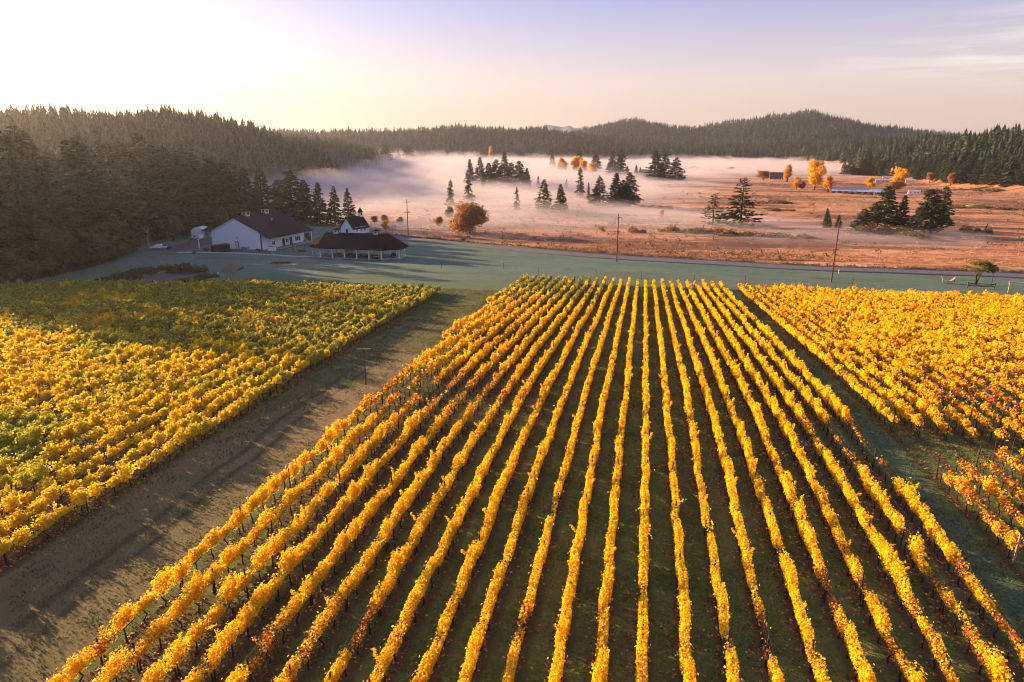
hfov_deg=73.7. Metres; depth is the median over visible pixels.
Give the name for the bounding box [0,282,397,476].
vine row
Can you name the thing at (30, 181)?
fir tree
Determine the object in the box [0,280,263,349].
vine row
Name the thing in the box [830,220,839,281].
utility pole
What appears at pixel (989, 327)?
vine row
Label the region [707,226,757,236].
shrub
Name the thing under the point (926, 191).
shrub
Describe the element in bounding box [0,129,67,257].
fir tree
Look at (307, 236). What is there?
shrub
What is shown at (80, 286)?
vine row
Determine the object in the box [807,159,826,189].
autumn tree
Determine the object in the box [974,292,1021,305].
vine row
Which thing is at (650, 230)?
meadow brush
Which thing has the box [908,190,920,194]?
trailer
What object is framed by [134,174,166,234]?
fir tree
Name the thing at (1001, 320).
vine row
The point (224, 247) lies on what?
water tank
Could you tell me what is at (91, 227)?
fir tree
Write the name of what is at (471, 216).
autumn tree
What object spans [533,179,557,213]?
fir tree
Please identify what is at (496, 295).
vine row
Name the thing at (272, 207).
forest tree
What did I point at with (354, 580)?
vine row
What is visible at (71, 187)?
fir tree
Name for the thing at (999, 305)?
vine row
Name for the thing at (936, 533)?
vine row
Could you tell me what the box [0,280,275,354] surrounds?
vine row
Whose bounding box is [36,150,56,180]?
fir tree
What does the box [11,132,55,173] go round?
fir tree
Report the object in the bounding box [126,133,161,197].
fir tree
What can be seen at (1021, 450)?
vine row
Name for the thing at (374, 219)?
autumn tree
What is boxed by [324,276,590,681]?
vine row
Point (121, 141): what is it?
fir tree
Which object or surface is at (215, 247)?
water tank
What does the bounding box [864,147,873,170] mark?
fir tree
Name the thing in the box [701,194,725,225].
fir tree
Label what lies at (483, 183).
fir tree
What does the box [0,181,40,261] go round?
fir tree
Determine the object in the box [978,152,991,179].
fir tree
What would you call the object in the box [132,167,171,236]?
fir tree
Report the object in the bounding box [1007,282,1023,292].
gate frame
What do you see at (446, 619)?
vine row
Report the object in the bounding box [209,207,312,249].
barn
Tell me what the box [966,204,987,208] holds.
tarp mound
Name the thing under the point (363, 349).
perch post
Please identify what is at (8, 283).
vine row
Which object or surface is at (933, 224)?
fir tree
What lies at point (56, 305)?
vine row
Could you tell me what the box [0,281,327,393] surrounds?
vine row
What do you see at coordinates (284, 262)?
shrub
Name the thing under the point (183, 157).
fir tree
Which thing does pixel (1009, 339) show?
vine row
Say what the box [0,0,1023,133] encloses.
sky
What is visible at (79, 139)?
fir tree
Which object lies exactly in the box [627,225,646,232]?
shrub
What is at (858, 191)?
longhouse
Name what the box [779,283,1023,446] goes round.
vine row
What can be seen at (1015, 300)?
vine row
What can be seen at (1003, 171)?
fir tree
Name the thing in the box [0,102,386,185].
hill forest
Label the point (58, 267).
shrub
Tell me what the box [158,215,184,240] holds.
bare tree
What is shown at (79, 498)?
vine row
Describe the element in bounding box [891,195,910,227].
fir tree
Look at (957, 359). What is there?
vine row
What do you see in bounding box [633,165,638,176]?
fir tree
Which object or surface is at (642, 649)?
vine row
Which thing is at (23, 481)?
vine row
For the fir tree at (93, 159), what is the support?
on the ground at (450, 267)
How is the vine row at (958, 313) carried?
on the ground at (450, 267)
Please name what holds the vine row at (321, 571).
on the ground at (450, 267)
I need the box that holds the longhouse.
[832,188,882,194]
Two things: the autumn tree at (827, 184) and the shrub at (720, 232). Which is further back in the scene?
the autumn tree at (827, 184)
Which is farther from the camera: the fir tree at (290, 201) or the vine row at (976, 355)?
the fir tree at (290, 201)
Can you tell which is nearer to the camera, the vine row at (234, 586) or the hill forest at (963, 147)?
the vine row at (234, 586)
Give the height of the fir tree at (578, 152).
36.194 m
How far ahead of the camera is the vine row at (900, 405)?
80.11 m
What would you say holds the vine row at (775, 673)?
on the ground at (450, 267)
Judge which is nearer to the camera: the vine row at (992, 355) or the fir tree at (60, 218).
the vine row at (992, 355)
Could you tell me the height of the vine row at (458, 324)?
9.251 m
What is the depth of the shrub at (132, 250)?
228.89 m
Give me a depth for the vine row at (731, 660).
43.58 m
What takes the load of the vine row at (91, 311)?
on the ground at (450, 267)
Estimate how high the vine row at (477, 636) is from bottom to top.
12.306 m
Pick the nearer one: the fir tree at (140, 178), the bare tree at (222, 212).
the fir tree at (140, 178)
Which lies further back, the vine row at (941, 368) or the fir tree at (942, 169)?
the fir tree at (942, 169)
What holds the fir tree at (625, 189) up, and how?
on the ground at (450, 267)
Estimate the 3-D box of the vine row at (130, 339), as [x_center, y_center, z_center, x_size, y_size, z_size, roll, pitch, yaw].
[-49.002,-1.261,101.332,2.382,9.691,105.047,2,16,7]
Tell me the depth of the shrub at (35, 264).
161.34 m
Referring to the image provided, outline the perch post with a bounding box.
[357,348,370,384]
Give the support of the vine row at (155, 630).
on the ground at (450, 267)
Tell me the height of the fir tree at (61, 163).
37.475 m
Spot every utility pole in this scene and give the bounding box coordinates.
[405,199,409,234]
[616,213,620,261]
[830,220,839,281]
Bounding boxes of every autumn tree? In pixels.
[370,216,377,223]
[380,215,388,221]
[380,220,389,231]
[396,216,403,224]
[432,216,442,227]
[444,206,453,218]
[448,200,490,233]
[488,146,492,161]
[555,157,569,174]
[570,156,580,174]
[578,159,586,172]
[588,163,596,175]
[755,170,770,179]
[783,164,793,181]
[792,176,801,188]
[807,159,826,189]
[823,175,833,191]
[864,177,875,188]
[882,181,906,189]
[890,167,909,182]
[926,172,934,182]
[947,172,955,185]
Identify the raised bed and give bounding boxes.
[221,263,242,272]
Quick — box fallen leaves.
[0,293,1023,681]
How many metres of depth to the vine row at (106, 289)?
129.92 m
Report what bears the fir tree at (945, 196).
on the ground at (450, 267)
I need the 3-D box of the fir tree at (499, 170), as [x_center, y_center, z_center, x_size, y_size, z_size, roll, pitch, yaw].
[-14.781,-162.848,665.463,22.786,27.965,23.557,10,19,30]
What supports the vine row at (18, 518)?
on the ground at (450, 267)
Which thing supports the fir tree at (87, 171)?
on the ground at (450, 267)
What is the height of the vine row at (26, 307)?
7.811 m
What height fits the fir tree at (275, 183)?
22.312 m
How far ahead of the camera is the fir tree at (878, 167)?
924.01 m
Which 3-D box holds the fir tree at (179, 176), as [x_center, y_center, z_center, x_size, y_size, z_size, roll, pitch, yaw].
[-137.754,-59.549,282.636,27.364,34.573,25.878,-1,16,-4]
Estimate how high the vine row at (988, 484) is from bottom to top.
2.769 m
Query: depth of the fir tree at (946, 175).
708.41 m
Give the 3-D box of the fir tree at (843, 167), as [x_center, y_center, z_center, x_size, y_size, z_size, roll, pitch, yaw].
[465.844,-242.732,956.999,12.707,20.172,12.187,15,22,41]
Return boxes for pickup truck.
[149,244,167,249]
[190,235,203,238]
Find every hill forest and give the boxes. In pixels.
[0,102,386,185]
[263,121,688,159]
[569,108,980,145]
[664,123,1023,186]
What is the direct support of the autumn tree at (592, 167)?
on the ground at (450, 267)
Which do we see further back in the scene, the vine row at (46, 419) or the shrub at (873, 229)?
the shrub at (873, 229)
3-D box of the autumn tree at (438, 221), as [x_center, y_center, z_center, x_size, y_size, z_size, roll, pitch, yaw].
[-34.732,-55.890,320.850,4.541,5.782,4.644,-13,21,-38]
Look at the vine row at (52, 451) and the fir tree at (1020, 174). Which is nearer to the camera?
the vine row at (52, 451)
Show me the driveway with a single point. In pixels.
(191, 243)
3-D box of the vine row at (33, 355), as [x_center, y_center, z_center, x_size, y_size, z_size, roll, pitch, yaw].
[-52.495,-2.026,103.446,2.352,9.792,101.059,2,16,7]
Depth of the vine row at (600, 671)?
40.90 m
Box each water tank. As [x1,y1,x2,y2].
[211,244,219,251]
[219,243,230,251]
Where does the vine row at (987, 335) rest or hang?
on the ground at (450, 267)
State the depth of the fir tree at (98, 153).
275.12 m
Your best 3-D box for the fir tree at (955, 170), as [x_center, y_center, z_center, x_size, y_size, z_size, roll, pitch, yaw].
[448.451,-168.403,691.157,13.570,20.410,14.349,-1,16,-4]
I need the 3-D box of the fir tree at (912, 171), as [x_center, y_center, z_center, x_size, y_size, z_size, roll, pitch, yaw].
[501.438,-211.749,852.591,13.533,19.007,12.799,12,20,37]
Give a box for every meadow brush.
[308,175,1023,266]
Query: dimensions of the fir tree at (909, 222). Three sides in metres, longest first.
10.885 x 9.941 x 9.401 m
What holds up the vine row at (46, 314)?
on the ground at (450, 267)
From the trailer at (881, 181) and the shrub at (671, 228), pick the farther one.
the trailer at (881, 181)
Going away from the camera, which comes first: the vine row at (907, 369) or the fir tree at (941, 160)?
the vine row at (907, 369)
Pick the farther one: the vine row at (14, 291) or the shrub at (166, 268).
the shrub at (166, 268)
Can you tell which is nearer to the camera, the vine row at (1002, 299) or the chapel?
the vine row at (1002, 299)
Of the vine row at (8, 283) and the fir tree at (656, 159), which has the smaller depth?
the vine row at (8, 283)
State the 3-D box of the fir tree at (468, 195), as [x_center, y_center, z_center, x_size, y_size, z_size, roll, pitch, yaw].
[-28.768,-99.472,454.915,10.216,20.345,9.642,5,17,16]
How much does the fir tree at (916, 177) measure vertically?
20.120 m
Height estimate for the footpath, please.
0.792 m
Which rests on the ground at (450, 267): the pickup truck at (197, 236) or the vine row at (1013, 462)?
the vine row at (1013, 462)
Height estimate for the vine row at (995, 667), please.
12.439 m
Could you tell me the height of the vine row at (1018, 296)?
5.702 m
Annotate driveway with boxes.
[146,238,211,250]
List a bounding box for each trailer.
[875,180,889,182]
[905,179,914,182]
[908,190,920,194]
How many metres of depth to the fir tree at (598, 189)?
440.90 m
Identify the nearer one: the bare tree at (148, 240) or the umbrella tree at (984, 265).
the umbrella tree at (984, 265)
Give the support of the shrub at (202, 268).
on the ground at (450, 267)
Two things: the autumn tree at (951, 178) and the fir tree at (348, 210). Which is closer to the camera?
the fir tree at (348, 210)
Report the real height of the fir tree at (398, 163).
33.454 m
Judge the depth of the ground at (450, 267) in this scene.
51.91 m
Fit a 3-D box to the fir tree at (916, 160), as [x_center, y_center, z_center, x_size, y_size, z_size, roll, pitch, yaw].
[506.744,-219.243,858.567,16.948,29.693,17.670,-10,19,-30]
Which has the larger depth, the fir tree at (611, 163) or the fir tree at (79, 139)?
the fir tree at (611, 163)
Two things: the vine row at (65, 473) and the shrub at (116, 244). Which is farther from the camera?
the shrub at (116, 244)
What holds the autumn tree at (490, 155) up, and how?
on the ground at (450, 267)
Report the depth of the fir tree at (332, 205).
329.75 m
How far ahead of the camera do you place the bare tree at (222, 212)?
296.09 m
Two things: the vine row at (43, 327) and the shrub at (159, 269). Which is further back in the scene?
the shrub at (159, 269)
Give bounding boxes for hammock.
[942,276,955,283]
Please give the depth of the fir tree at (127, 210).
247.43 m
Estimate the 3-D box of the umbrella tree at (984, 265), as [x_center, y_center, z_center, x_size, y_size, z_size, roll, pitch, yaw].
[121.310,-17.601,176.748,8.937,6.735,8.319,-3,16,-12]
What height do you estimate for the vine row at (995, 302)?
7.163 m
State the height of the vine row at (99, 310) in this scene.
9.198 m
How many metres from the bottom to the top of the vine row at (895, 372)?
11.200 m
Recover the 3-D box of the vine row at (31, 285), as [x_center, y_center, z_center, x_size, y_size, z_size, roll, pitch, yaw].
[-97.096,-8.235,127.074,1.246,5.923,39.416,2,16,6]
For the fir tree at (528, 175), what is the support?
on the ground at (450, 267)
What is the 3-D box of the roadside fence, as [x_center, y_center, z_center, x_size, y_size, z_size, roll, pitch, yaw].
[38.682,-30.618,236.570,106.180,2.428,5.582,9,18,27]
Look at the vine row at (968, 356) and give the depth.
94.90 m
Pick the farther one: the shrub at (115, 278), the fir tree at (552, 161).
the fir tree at (552, 161)
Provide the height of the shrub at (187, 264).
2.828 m
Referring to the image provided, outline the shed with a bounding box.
[191,226,215,237]
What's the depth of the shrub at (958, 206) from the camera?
437.98 m
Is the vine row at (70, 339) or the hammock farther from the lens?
the hammock
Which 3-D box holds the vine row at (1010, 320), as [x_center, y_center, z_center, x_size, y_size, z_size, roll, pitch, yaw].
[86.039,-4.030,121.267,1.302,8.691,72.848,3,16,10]
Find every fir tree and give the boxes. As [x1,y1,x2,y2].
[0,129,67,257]
[0,136,63,272]
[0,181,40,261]
[1,126,49,183]
[4,164,57,263]
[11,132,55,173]
[21,151,55,210]
[21,156,107,264]
[25,138,41,163]
[29,167,61,217]
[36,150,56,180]
[37,161,73,226]
[48,154,62,177]
[52,172,114,239]
[54,140,122,235]
[54,141,137,242]
[57,160,112,221]
[60,137,90,166]
[71,134,89,160]
[81,165,106,216]
[88,141,108,180]
[88,146,160,234]
[90,157,101,174]
[96,146,113,190]
[100,160,130,220]
[100,175,135,227]
[107,148,167,233]
[115,139,139,179]
[120,164,143,226]
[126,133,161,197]
[130,146,174,226]
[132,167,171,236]
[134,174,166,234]
[139,141,159,173]
[141,149,188,222]
[150,154,215,234]
[174,151,223,233]
[180,154,191,206]
[198,157,241,224]
[213,158,256,217]
[235,166,260,212]
[238,181,245,197]
[251,166,279,210]
[260,179,294,213]
[271,169,312,222]
[292,180,313,223]
[308,182,330,225]
[326,186,344,224]
[341,188,356,219]
[368,147,375,166]
[379,143,395,167]
[393,150,402,166]
[399,145,419,167]
[444,180,455,207]
[462,176,475,202]
[463,159,476,186]
[474,157,487,186]
[480,163,495,186]
[480,176,487,189]
[486,159,504,187]
[497,152,510,185]
[501,162,515,187]
[507,161,530,189]
[513,187,520,210]
[522,168,532,188]
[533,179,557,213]
[548,154,556,170]
[552,184,568,212]
[571,149,582,170]
[574,167,585,196]
[587,175,609,206]
[587,182,591,200]
[588,152,601,171]
[605,151,616,175]
[605,173,625,207]
[611,180,634,207]
[612,149,628,176]
[621,172,643,205]
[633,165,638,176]
[642,151,664,181]
[654,152,674,181]
[666,157,686,180]
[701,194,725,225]
[714,178,763,226]
[821,208,832,227]
[833,215,842,227]
[838,160,846,174]
[844,159,855,174]
[848,208,875,228]
[853,162,870,174]
[856,157,864,174]
[862,164,866,175]
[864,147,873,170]
[867,152,884,174]
[868,186,901,225]
[869,203,889,228]
[873,160,880,175]
[880,158,887,174]
[882,161,890,175]
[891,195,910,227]
[902,158,911,177]
[906,190,954,234]
[907,155,918,176]
[907,207,925,228]
[908,164,915,177]
[912,156,925,175]
[913,163,923,179]
[920,159,930,179]
[925,186,955,223]
[930,154,941,176]
[933,165,940,180]
[934,157,944,175]
[937,158,947,179]
[941,157,952,180]
[942,165,951,182]
[946,164,958,183]
[955,157,974,182]
[963,154,974,177]
[967,160,984,184]
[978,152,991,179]
[978,159,999,184]
[991,159,1003,175]
[992,149,1008,171]
[996,156,1020,182]
[998,163,1007,183]
[1011,161,1023,184]
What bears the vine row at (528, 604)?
on the ground at (450, 267)
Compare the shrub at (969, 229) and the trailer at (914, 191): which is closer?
the shrub at (969, 229)
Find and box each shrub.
[20,258,41,276]
[40,259,65,276]
[95,274,130,281]
[100,233,124,253]
[107,251,118,260]
[109,271,143,278]
[125,267,157,275]
[129,244,137,252]
[141,265,163,271]
[160,263,179,270]
[165,264,188,272]
[172,276,207,281]
[180,261,190,267]
[188,264,208,272]
[193,272,219,278]
[268,261,291,263]
[304,233,310,240]
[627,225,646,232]
[639,204,673,209]
[658,224,680,232]
[676,227,709,233]
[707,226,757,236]
[744,231,790,237]
[752,198,793,203]
[762,206,795,210]
[783,233,817,239]
[798,182,806,188]
[845,224,871,234]
[854,221,911,234]
[897,230,931,239]
[917,187,941,192]
[921,205,971,208]
[957,224,992,233]
[968,188,1006,191]
[986,205,1023,210]
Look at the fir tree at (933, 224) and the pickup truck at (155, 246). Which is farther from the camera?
the fir tree at (933, 224)
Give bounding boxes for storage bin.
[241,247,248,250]
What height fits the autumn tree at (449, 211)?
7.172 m
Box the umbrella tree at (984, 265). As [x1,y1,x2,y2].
[960,260,998,284]
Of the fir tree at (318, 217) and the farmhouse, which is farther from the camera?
the farmhouse
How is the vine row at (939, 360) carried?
on the ground at (450, 267)
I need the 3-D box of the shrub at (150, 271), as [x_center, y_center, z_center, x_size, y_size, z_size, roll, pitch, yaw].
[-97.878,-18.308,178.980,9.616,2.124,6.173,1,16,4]
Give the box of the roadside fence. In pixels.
[504,241,787,262]
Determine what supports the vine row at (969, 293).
on the ground at (450, 267)
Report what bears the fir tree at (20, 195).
on the ground at (450, 267)
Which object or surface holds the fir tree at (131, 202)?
on the ground at (450, 267)
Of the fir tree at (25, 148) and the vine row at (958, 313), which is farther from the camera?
the fir tree at (25, 148)
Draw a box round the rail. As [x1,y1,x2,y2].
[967,282,995,288]
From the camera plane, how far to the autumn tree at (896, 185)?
609.46 m
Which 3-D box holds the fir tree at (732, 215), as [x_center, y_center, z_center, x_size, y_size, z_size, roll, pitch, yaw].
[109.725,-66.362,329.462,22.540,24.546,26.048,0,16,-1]
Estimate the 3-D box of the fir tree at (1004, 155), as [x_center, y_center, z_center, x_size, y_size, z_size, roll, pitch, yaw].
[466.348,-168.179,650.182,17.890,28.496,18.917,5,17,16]
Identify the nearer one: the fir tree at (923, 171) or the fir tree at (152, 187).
the fir tree at (152, 187)
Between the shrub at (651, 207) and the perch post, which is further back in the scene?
the shrub at (651, 207)
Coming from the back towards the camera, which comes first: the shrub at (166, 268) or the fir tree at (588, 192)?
the fir tree at (588, 192)
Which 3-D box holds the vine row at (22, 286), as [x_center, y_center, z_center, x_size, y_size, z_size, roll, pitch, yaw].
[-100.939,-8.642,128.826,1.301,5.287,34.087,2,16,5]
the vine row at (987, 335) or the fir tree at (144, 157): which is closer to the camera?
the vine row at (987, 335)
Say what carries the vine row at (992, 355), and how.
on the ground at (450, 267)
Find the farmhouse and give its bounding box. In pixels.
[770,172,783,179]
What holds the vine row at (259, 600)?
on the ground at (450, 267)
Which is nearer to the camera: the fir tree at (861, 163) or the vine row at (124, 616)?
the vine row at (124, 616)
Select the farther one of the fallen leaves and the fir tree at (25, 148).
the fir tree at (25, 148)
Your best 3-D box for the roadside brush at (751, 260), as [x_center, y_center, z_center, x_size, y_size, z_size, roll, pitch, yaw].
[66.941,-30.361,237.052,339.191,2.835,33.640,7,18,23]
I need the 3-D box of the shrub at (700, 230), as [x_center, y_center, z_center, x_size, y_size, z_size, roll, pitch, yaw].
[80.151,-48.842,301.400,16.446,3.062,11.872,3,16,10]
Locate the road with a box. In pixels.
[306,225,1023,278]
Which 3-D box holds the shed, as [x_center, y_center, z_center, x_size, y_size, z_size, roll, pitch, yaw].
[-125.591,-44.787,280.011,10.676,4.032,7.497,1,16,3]
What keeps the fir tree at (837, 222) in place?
on the ground at (450, 267)
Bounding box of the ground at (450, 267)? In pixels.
[0,119,1023,681]
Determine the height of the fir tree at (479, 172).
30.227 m
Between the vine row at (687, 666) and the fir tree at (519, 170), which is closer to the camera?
the vine row at (687, 666)
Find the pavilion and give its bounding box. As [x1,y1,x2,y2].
[307,228,408,259]
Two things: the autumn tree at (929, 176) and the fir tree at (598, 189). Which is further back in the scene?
the autumn tree at (929, 176)
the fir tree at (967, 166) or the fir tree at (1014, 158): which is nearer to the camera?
the fir tree at (1014, 158)
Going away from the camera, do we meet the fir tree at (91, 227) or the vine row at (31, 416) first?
the vine row at (31, 416)
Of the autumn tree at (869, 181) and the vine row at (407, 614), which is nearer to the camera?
the vine row at (407, 614)
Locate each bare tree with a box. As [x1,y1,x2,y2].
[141,226,151,249]
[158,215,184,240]
[214,206,229,223]
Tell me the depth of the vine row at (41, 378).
82.25 m
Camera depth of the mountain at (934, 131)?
7329.14 m
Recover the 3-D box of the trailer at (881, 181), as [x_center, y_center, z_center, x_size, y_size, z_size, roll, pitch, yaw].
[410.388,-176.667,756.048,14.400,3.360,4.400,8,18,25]
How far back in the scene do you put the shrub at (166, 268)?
188.81 m
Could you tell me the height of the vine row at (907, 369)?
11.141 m
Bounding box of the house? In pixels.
[640,169,651,176]
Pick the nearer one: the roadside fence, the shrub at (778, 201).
the roadside fence
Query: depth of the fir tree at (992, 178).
640.08 m
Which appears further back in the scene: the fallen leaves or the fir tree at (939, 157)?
the fir tree at (939, 157)
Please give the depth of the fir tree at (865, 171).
936.29 m
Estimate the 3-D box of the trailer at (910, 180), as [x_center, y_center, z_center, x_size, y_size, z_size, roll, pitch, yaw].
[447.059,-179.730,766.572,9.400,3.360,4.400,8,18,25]
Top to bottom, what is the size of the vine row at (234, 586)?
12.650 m
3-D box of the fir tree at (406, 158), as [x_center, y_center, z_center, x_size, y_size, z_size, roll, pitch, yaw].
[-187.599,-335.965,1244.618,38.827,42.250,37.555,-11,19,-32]
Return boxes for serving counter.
[345,249,354,253]
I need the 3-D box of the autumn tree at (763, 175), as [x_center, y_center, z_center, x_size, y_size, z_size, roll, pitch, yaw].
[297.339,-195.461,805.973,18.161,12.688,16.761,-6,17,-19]
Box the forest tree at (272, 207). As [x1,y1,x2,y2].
[266,203,275,211]
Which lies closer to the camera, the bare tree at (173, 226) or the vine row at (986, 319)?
the vine row at (986, 319)
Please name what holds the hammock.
on the ground at (450, 267)
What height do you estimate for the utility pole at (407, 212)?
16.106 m
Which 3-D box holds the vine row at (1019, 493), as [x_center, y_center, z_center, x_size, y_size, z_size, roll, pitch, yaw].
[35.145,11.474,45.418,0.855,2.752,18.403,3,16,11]
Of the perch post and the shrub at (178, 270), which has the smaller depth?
the perch post
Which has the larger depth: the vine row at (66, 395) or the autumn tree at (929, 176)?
the autumn tree at (929, 176)
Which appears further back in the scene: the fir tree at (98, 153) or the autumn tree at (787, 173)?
the autumn tree at (787, 173)
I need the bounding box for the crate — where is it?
[268,246,275,250]
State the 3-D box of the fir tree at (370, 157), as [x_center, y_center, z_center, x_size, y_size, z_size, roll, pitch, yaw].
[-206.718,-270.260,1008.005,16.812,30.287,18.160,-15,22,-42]
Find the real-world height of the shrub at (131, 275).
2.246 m
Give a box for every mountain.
[510,125,588,132]
[920,129,947,133]
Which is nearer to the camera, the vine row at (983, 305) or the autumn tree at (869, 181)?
the vine row at (983, 305)
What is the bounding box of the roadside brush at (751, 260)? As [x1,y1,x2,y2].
[337,227,1023,272]
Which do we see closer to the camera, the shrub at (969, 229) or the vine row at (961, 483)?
the vine row at (961, 483)
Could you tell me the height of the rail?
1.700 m
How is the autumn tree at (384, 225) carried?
on the ground at (450, 267)
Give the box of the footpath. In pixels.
[177,252,314,256]
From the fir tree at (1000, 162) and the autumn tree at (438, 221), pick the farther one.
the fir tree at (1000, 162)
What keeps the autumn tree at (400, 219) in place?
on the ground at (450, 267)
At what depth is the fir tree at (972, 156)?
682.05 m
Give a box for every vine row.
[0,277,22,285]
[0,277,194,319]
[0,278,101,299]
[0,278,121,302]
[0,278,142,307]
[0,278,214,328]
[0,279,57,291]
[0,279,67,293]
[0,279,78,294]
[0,279,88,297]
[0,279,152,309]
[0,279,204,322]
[0,279,222,330]
[0,279,257,343]
[0,280,33,288]
[0,280,163,310]
[0,280,171,315]
[0,280,241,336]
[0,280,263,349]
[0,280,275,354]
[0,280,298,370]
[0,280,309,375]
[0,281,46,289]
[0,281,283,360]
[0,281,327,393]
[0,282,245,340]
[0,282,317,383]
[0,282,335,397]
[0,282,345,409]
[0,282,370,433]
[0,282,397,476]
[0,282,423,518]
[0,283,352,415]
[0,283,363,425]
[0,283,379,449]
[0,283,405,489]
[0,284,387,458]
[0,284,414,501]
[0,284,431,537]
[0,286,440,565]
[1,278,132,304]
[1,278,231,333]
[1,279,109,300]
[1,280,184,315]
[2,280,292,362]
[46,273,544,681]
[92,274,551,681]
[132,275,559,681]
[181,275,566,681]
[221,274,575,681]
[273,276,582,681]
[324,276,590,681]
[363,275,598,681]
[410,276,606,681]
[442,274,536,337]
[457,277,614,681]
[486,274,529,302]
[500,278,622,681]
[544,277,630,681]
[589,279,638,681]
[634,280,654,681]
[651,279,698,681]
[660,278,742,681]
[668,280,784,681]
[676,279,831,681]
[685,280,880,681]
[693,280,927,681]
[701,279,964,681]
[710,280,1014,681]
[718,280,1023,680]
[738,283,899,431]
[745,283,923,435]
[755,284,951,439]
[763,284,979,443]
[772,283,1009,446]
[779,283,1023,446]
[788,284,1023,424]
[797,282,1023,412]
[808,286,1023,399]
[816,284,1023,390]
[825,287,1023,381]
[835,286,1023,374]
[844,286,1023,367]
[852,284,1023,360]
[862,287,1023,352]
[871,288,1023,348]
[880,289,1023,340]
[888,289,1023,337]
[898,290,1023,334]
[907,288,1023,328]
[918,290,1023,325]
[929,291,1023,320]
[935,291,1023,317]
[935,458,1023,563]
[945,290,1023,314]
[955,452,1023,534]
[956,291,1022,311]
[965,291,1023,310]
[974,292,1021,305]
[975,446,1023,508]
[982,289,1023,306]
[993,442,1023,484]
[995,292,1023,302]
[1011,437,1023,461]
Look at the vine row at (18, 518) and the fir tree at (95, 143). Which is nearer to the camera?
the vine row at (18, 518)
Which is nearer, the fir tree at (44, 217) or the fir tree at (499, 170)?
the fir tree at (44, 217)
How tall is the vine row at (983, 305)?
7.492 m
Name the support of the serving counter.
on the pavilion
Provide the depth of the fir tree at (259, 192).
327.15 m
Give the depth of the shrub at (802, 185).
638.73 m
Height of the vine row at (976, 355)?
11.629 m
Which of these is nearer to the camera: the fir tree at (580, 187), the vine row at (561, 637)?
the vine row at (561, 637)
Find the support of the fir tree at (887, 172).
on the ground at (450, 267)
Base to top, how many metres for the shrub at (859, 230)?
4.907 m
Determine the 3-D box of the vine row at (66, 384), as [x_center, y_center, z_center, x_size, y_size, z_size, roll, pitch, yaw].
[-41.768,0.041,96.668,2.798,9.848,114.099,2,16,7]
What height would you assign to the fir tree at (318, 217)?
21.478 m
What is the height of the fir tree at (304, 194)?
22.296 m
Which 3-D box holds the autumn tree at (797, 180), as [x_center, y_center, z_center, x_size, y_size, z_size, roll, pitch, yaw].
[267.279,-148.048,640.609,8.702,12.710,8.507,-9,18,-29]
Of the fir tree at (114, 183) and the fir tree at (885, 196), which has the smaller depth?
the fir tree at (114, 183)
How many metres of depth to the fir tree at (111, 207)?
265.77 m
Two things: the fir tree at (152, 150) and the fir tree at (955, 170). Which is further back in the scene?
the fir tree at (955, 170)
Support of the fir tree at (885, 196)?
on the ground at (450, 267)
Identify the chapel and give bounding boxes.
[339,208,372,232]
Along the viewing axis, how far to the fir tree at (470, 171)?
665.20 m
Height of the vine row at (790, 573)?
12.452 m
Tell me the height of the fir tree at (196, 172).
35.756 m
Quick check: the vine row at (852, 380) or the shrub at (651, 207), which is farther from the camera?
the shrub at (651, 207)
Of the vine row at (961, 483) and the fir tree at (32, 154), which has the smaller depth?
the vine row at (961, 483)
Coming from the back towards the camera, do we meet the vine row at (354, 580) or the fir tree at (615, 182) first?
the fir tree at (615, 182)
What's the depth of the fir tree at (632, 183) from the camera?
438.15 m
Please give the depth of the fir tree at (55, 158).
274.19 m
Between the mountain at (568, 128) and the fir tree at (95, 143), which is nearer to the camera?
the fir tree at (95, 143)
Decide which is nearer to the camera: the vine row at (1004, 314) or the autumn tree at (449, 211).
the vine row at (1004, 314)
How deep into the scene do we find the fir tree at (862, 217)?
312.10 m
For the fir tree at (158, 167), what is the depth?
283.63 m
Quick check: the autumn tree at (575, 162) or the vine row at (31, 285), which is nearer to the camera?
the vine row at (31, 285)
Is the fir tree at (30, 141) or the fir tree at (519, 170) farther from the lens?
the fir tree at (519, 170)
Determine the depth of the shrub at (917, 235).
285.85 m
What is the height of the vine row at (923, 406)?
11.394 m
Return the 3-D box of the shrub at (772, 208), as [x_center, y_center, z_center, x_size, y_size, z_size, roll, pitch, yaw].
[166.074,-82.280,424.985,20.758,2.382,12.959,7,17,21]
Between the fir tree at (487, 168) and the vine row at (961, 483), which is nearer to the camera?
the vine row at (961, 483)
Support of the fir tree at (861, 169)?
on the ground at (450, 267)
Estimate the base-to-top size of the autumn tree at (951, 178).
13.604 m
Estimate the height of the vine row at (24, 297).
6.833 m
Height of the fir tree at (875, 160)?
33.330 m
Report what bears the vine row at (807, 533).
on the ground at (450, 267)
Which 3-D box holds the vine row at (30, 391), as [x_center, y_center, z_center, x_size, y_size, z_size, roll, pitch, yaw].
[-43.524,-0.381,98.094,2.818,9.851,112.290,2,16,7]
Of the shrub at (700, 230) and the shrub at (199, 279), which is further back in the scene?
the shrub at (700, 230)
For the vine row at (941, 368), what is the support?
on the ground at (450, 267)
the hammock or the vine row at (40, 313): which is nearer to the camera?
the vine row at (40, 313)
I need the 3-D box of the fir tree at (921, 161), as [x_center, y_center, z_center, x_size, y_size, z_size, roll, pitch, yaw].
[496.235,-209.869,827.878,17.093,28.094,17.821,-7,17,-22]
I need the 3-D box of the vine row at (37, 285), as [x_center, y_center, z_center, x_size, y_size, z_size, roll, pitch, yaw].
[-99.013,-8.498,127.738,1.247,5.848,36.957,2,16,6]
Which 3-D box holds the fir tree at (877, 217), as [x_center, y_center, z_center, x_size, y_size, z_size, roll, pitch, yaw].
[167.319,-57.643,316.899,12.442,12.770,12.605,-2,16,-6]

